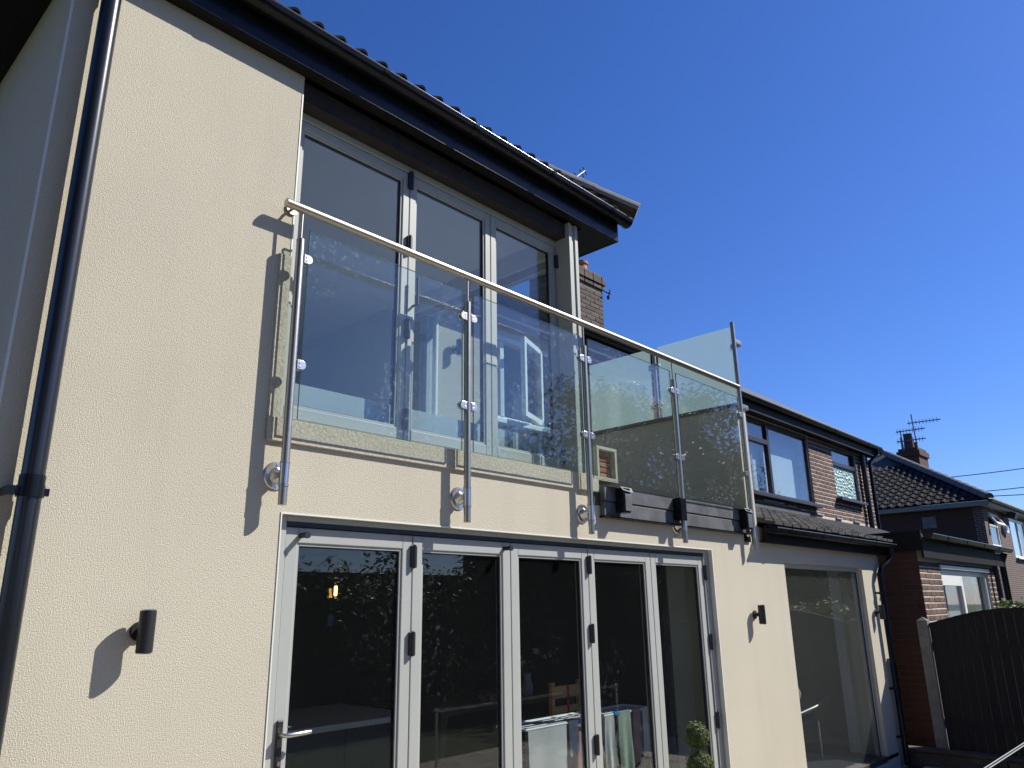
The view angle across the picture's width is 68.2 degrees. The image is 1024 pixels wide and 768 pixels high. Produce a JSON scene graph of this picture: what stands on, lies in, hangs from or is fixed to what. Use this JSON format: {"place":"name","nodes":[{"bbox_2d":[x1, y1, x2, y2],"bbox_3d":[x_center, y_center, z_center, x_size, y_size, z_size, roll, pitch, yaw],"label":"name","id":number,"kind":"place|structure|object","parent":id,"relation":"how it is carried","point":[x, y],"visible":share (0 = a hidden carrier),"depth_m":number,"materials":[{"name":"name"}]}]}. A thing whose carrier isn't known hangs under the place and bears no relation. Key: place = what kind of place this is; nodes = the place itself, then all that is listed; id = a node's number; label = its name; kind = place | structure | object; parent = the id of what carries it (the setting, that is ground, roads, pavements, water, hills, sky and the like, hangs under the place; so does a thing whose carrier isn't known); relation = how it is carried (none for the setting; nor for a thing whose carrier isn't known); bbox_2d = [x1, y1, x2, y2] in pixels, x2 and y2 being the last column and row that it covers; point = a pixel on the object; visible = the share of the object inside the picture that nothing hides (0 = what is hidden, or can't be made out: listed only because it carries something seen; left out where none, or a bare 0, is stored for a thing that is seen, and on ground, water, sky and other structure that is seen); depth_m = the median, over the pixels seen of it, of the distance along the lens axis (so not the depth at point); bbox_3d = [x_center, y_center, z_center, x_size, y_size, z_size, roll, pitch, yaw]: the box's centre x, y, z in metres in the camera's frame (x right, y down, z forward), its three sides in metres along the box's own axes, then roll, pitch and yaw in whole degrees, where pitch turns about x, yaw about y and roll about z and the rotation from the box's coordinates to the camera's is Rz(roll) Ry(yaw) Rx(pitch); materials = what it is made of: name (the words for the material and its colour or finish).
{"place":"outdoors","nodes":[
{"label":"outdoors","id":0,"kind":"place"},
{"bbox_2d":[285,704,390,767],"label":"kitchen island","id":1,"kind":"structure","parent":0,"point":[346,736],"depth_m":5.39,"materials":[{"name":"grey"}]},
{"bbox_2d":[478,690,496,702],"bbox_3d":[-0.172,2.663,6.401,0.190,0.139,0.210,-16,-22,41],"label":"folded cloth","id":2,"kind":"object","parent":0,"point":[491,697],"visible":0.7,"depth_m":6.35,"materials":[{"name":"fabric"}]},
{"bbox_2d":[389,260,888,533],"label":"brick house","id":3,"kind":"structure","parent":0,"point":[801,462],"depth_m":10.40,"materials":[{"name":"brown brick"}]},
{"bbox_2d":[431,316,438,414],"bbox_3d":[-0.736,0.187,7.165,0.059,2.080,0.059,-16,-22,41],"label":"downpipe","id":4,"kind":"object","parent":3,"relation":"attached to","point":[435,366],"visible":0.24,"depth_m":7.25,"materials":[{"name":"white plastic"}]},
{"bbox_2d":[497,334,550,436],"bbox_3d":[0.143,0.053,8.310,0.523,1.200,1.500,-16,-22,41],"label":"window","id":5,"kind":"structure","parent":3,"relation":"in","point":[522,378],"depth_m":8.42,"materials":[{"name":"white plastic"}]},
{"bbox_2d":[745,415,823,508],"bbox_3d":[4.441,1.362,12.798,0.405,1.500,2.800,-16,-22,41],"label":"window","id":6,"kind":"structure","parent":3,"relation":"in","point":[774,472],"depth_m":12.96,"materials":[{"name":"clear glass"}]},
{"bbox_2d":[830,446,867,505],"bbox_3d":[6.524,1.818,14.985,0.405,1.200,1.500,-16,-22,41],"label":"window","id":7,"kind":"structure","parent":3,"relation":"in","point":[847,491],"depth_m":15.00,"materials":[{"name":"glass"}]},
{"bbox_2d":[859,455,874,527],"bbox_3d":[7.237,2.197,15.423,0.099,1.500,0.099,-16,-22,41],"label":"soil pipe","id":8,"kind":"object","parent":3,"relation":"attached to","point":[867,491],"visible":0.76,"depth_m":15.39,"materials":[{"name":"black plastic"}]},
{"bbox_2d":[868,450,880,528],"bbox_3d":[7.616,2.236,15.750,0.294,1.800,0.095,2,-17,-11],"label":"downpipe","id":9,"kind":"object","parent":3,"relation":"attached to","point":[871,460],"visible":0.89,"depth_m":15.70,"materials":[{"name":"black plastic"}]},
{"bbox_2d":[277,0,1023,555],"label":"sky","id":10,"kind":"structure","parent":0,"point":[837,183],"materials":[{"name":"blue"}]},
{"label":"patio","id":11,"kind":"structure","parent":0,"visible":0},
{"bbox_2d":[683,720,714,767],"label":"topiary plant","id":12,"kind":"object","parent":11,"relation":"on","point":[692,729],"visible":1,"depth_m":5.36,"materials":[{"name":"green plant"}]},
{"bbox_2d":[916,617,948,748],"bbox_3d":[5.032,3.631,9.028,0.120,1.635,0.110,-16,-22,41],"label":"fence post","id":13,"kind":"object","parent":11,"relation":"on","point":[934,694],"visible":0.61,"depth_m":9.00,"materials":[{"name":"concrete"}]},
{"bbox_2d":[929,607,1023,756],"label":"timber fence","id":14,"kind":"object","parent":13,"relation":"attached to","point":[979,658],"visible":0.85,"depth_m":8.70,"materials":[{"name":"brown wood"}]},
{"bbox_2d":[907,745,1023,767],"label":"sleeper edging","id":15,"kind":"object","parent":11,"relation":"on","point":[921,757],"visible":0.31,"depth_m":8.51,"materials":[{"name":"brown wood"}]},
{"bbox_2d":[984,742,1023,767],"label":"garden rail","id":16,"kind":"object","parent":11,"relation":"on","point":[1005,755],"depth_m":4.44,"materials":[{"name":"grey metal"}]},
{"label":"ground","id":17,"kind":"structure","parent":0,"visible":0},
{"bbox_2d":[0,0,906,767],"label":"rendered house","id":18,"kind":"structure","parent":17,"relation":"on","point":[228,126],"depth_m":4.23,"materials":[{"name":"beige paint"}]},
{"bbox_2d":[0,0,121,755],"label":"downpipe","id":19,"kind":"object","parent":18,"relation":"attached to","point":[29,491],"visible":1,"depth_m":2.92,"materials":[{"name":"black plastic"}]},
{"bbox_2d":[129,609,156,653],"bbox_3d":[-1.470,0.989,3.023,0.105,0.168,0.076,-16,-22,41],"label":"wall light","id":20,"kind":"object","parent":18,"relation":"attached to","point":[142,632],"visible":1,"depth_m":2.99,"materials":[{"name":"black metal"}]},
{"bbox_2d":[333,550,342,598],"bbox_3d":[-1.279,1.377,5.495,0.145,0.730,0.145,-16,-22,41],"label":"pendant lantern","id":21,"kind":"object","parent":18,"relation":"hanging from","point":[336,575],"visible":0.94,"depth_m":5.49,"materials":[{"name":"black glass"}]},
{"bbox_2d":[270,527,416,767],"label":"folding door leaf","id":22,"kind":"structure","parent":18,"relation":"in","point":[296,538],"depth_m":3.91,"materials":[{"name":"grey metal"}]},
{"bbox_2d":[280,121,413,439],"bbox_3d":[-0.945,-0.605,4.433,0.084,1.789,0.862,-16,-22,41],"label":"balcony door leaf","id":23,"kind":"structure","parent":18,"relation":"in","point":[401,325],"depth_m":4.53,"materials":[{"name":"grey metal"}]},
{"bbox_2d":[403,177,491,455],"bbox_3d":[-0.401,-0.447,4.976,0.104,1.777,0.739,-16,-22,41],"label":"balcony door leaf","id":24,"kind":"structure","parent":18,"relation":"in","point":[483,446],"depth_m":5.02,"materials":[{"name":"grey metal"}]},
{"bbox_2d":[452,339,461,355],"bbox_3d":[-0.538,-0.359,7.552,0.105,0.168,0.076,-16,-22,41],"label":"wall light","id":25,"kind":"object","parent":18,"relation":"attached to","point":[457,349],"visible":0.93,"depth_m":7.52,"materials":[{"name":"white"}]},
{"bbox_2d":[407,536,513,767],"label":"folding door leaf","id":26,"kind":"structure","parent":18,"relation":"in","point":[500,551],"depth_m":4.46,"materials":[{"name":"grey metal"}]},
{"bbox_2d":[369,688,575,767],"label":"dining table","id":27,"kind":"object","parent":18,"relation":"on","point":[440,708],"visible":0.38,"depth_m":6.23,"materials":[{"name":"brown wood"}]},
{"bbox_2d":[520,648,538,695],"bbox_3d":[0.110,2.610,6.871,0.190,0.400,0.330,-16,-22,41],"label":"flower vase","id":28,"kind":"object","parent":27,"relation":"on","point":[527,685],"visible":0.63,"depth_m":6.81,"materials":[{"name":"ceramic"}]},
{"bbox_2d":[263,198,757,549],"bbox_3d":[0.529,-0.025,5.581,0.099,2.236,5.010,-16,-22,41],"label":"glass balustrade","id":29,"kind":"object","parent":18,"relation":"attached to","point":[275,475],"visible":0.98,"depth_m":4.69,"materials":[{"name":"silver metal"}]},
{"bbox_2d":[490,215,564,468],"bbox_3d":[0.101,-0.298,5.507,0.084,1.777,0.741,-16,-22,41],"label":"balcony door leaf","id":30,"kind":"structure","parent":18,"relation":"in","point":[557,457],"depth_m":5.53,"materials":[{"name":"grey metal"}]},
{"bbox_2d":[522,679,579,767],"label":"wooden chair","id":31,"kind":"object","parent":18,"relation":"on","point":[556,692],"visible":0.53,"depth_m":6.04,"materials":[{"name":"brown wood"}]},
{"bbox_2d":[564,684,569,717],"bbox_3d":[0.443,2.575,6.092,0.038,0.296,0.023,-16,-22,41],"label":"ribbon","id":32,"kind":"object","parent":31,"relation":"hanging from","point":[568,701],"visible":0.82,"depth_m":6.09,"materials":[{"name":"red"}]},
{"bbox_2d":[510,543,599,767],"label":"folding door leaf","id":33,"kind":"structure","parent":18,"relation":"in","point":[590,742],"depth_m":5.01,"materials":[{"name":"grey metal"}]},
{"bbox_2d":[496,704,643,767],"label":"clothes airer","id":34,"kind":"object","parent":18,"relation":"on","point":[569,715],"visible":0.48,"depth_m":5.68,"materials":[{"name":"white metal"}]},
{"bbox_2d":[526,721,566,767],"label":"hanging sheet","id":35,"kind":"object","parent":34,"relation":"hanging from","point":[546,747],"visible":1,"depth_m":5.23,"materials":[{"name":"white fabric"}]},
{"bbox_2d":[561,717,581,767],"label":"hanging towel","id":36,"kind":"object","parent":34,"relation":"hanging from","point":[575,761],"visible":0.43,"depth_m":5.49,"materials":[{"name":"pink fabric"}]},
{"bbox_2d":[567,719,578,757],"bbox_3d":[0.439,2.547,5.435,0.044,0.246,0.111,-16,-22,41],"label":"hanging towel","id":37,"kind":"object","parent":34,"relation":"hanging from","point":[573,737],"visible":1,"depth_m":5.43,"materials":[{"name":"blue fabric"}]},
{"bbox_2d":[601,714,603,746],"bbox_3d":[0.667,2.603,5.673,0.043,0.225,0.072,-16,-22,41],"label":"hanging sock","id":38,"kind":"object","parent":34,"relation":"hanging from","point":[602,719],"visible":0.42,"depth_m":5.68,"materials":[{"name":"grey fabric"}]},
{"bbox_2d":[603,712,618,767],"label":"hanging cloth","id":39,"kind":"object","parent":34,"relation":"hanging from","point":[610,745],"visible":1,"depth_m":5.73,"materials":[{"name":"white fabric"}]},
{"bbox_2d":[616,710,634,767],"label":"hanging shirt","id":40,"kind":"object","parent":34,"relation":"hanging from","point":[625,743],"visible":1,"depth_m":5.86,"materials":[{"name":"green fabric"}]},
{"bbox_2d":[630,708,641,766],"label":"hanging cloth","id":41,"kind":"object","parent":34,"relation":"hanging from","point":[636,724],"visible":1,"depth_m":5.97,"materials":[{"name":"fabric"}]},
{"bbox_2d":[639,706,649,758],"bbox_3d":[1.072,2.797,6.071,0.043,0.384,0.122,-16,-22,41],"label":"hanging cloth","id":42,"kind":"object","parent":34,"relation":"hanging from","point":[645,746],"visible":0.81,"depth_m":6.06,"materials":[{"name":"blue fabric"}]},
{"bbox_2d":[587,548,662,767],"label":"folding door leaf","id":43,"kind":"structure","parent":18,"relation":"in","point":[642,559],"depth_m":5.58,"materials":[{"name":"grey metal"}]},
{"bbox_2d":[649,553,720,767],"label":"folding door leaf","id":44,"kind":"structure","parent":18,"relation":"in","point":[656,559],"depth_m":6.13,"materials":[{"name":"grey metal"}]},
{"bbox_2d":[648,340,748,418],"bbox_3d":[1.634,0.024,8.216,0.150,0.904,1.930,14,-22,-41],"label":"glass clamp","id":45,"kind":"object","parent":18,"relation":"on","point":[657,404],"visible":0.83,"depth_m":8.22,"materials":[{"name":"silver glass"}]},
{"bbox_2d":[752,605,766,623],"bbox_3d":[2.235,2.079,6.826,0.105,0.168,0.076,-16,-22,41],"label":"wall light","id":46,"kind":"object","parent":18,"relation":"attached to","point":[761,613],"visible":1,"depth_m":6.80,"materials":[{"name":"black metal"}]},
{"bbox_2d":[798,688,830,757],"bbox_3d":[3.038,3.699,8.538,0.724,0.969,1.243,-16,-22,41],"label":"easy chair","id":47,"kind":"object","parent":18,"relation":"on","point":[808,715],"visible":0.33,"depth_m":8.44,"materials":[{"name":"grey"}]},
{"bbox_2d":[784,563,883,756],"bbox_3d":[3.401,3.012,8.035,0.060,2.110,2.150,-16,-22,41],"label":"tall window frame","id":48,"kind":"structure","parent":18,"relation":"in","point":[862,627],"depth_m":8.69,"materials":[{"name":"grey metal"}]},
{"bbox_2d":[874,605,885,618],"bbox_3d":[4.399,2.726,9.044,0.105,0.168,0.076,-16,-22,41],"label":"wall light","id":49,"kind":"object","parent":18,"relation":"attached to","point":[881,612],"visible":1,"depth_m":9.02,"materials":[{"name":"black metal"}]},
{"bbox_2d":[875,548,910,765],"bbox_3d":[4.613,3.194,9.069,0.386,2.470,0.084,8,-19,-28],"label":"downpipe","id":50,"kind":"object","parent":18,"relation":"attached to","point":[903,736],"visible":0.98,"depth_m":8.96,"materials":[{"name":"black plastic"}]},
{"bbox_2d":[870,530,1012,747],"bbox_3d":[6.060,3.869,11.751,2.532,2.690,4.786,-16,-22,41],"label":"brick extension","id":51,"kind":"object","parent":17,"relation":"on","point":[932,577],"visible":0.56,"depth_m":9.82,"materials":[{"name":"brown brick"}]},
{"bbox_2d":[939,565,991,616],"bbox_3d":[6.654,3.482,11.212,0.400,1.470,2.730,-16,-22,41],"label":"patio window","id":52,"kind":"structure","parent":51,"relation":"in","point":[952,581],"depth_m":11.45,"materials":[{"name":"white plastic"}]},
{"bbox_2d":[993,555,1004,605],"bbox_3d":[7.948,3.836,12.181,0.071,2.100,0.071,-16,-22,41],"label":"downpipe","id":53,"kind":"object","parent":51,"relation":"attached to","point":[998,583],"visible":0.14,"depth_m":12.33,"materials":[{"name":"black plastic"}]},
{"bbox_2d":[999,552,1012,604],"bbox_3d":[8.371,3.913,12.602,0.156,2.177,0.099,-16,-22,41],"label":"downpipe","id":54,"kind":"object","parent":51,"relation":"attached to","point":[1005,583],"visible":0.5,"depth_m":12.76,"materials":[{"name":"black plastic"}]},
{"bbox_2d":[868,433,1023,606],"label":"hipped house","id":55,"kind":"structure","parent":17,"relation":"on","point":[909,484],"depth_m":27.80,"materials":[{"name":"red brick"}]},
{"bbox_2d":[896,426,924,451],"bbox_3d":[19.759,2.719,37.397,1.301,1.162,0.176,-11,-19,30],"label":"tv aerial","id":56,"kind":"object","parent":55,"relation":"attached to","point":[915,429],"visible":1,"depth_m":37.53,"materials":[{"name":"grey metal"}]},
{"bbox_2d":[897,437,925,448],"bbox_3d":[19.829,2.946,37.545,1.301,0.703,0.088,-11,-19,30],"label":"tv aerial","id":57,"kind":"object","parent":55,"relation":"attached to","point":[922,438],"visible":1,"depth_m":37.62,"materials":[{"name":"grey metal"}]},
{"bbox_2d":[907,414,940,440],"bbox_3d":[20.874,2.388,38.182,1.500,1.906,0.257,-12,-20,33],"label":"tv aerial","id":58,"kind":"object","parent":55,"relation":"attached to","point":[912,422],"visible":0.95,"depth_m":38.38,"materials":[{"name":"grey metal"}]},
{"bbox_2d":[953,468,1023,476],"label":"overhead wire","id":59,"kind":"object","parent":55,"relation":"attached to","point":[988,472],"visible":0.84,"depth_m":38.94,"materials":[{"name":"grey"}]},
{"bbox_2d":[987,512,1005,546],"bbox_3d":[17.277,5.217,26.908,0.354,1.248,1.520,-16,-22,41],"label":"window","id":60,"kind":"structure","parent":55,"relation":"in","point":[997,521],"depth_m":27.19,"materials":[{"name":"white plastic"}]},
{"bbox_2d":[987,487,1023,491],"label":"overhead wire","id":61,"kind":"object","parent":55,"relation":"attached to","point":[1005,489],"visible":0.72,"depth_m":38.28,"materials":[{"name":"grey"}]},
{"bbox_2d":[1008,518,1023,559],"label":"window","id":62,"kind":"structure","parent":55,"relation":"in","point":[1021,557],"depth_m":29.89,"materials":[{"name":"white plastic"}]},
{"bbox_2d":[992,597,1023,635],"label":"garden shrub","id":63,"kind":"object","parent":17,"relation":"on","point":[1020,604],"visible":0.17,"depth_m":9.96,"materials":[{"name":"green plant"}]}
]}

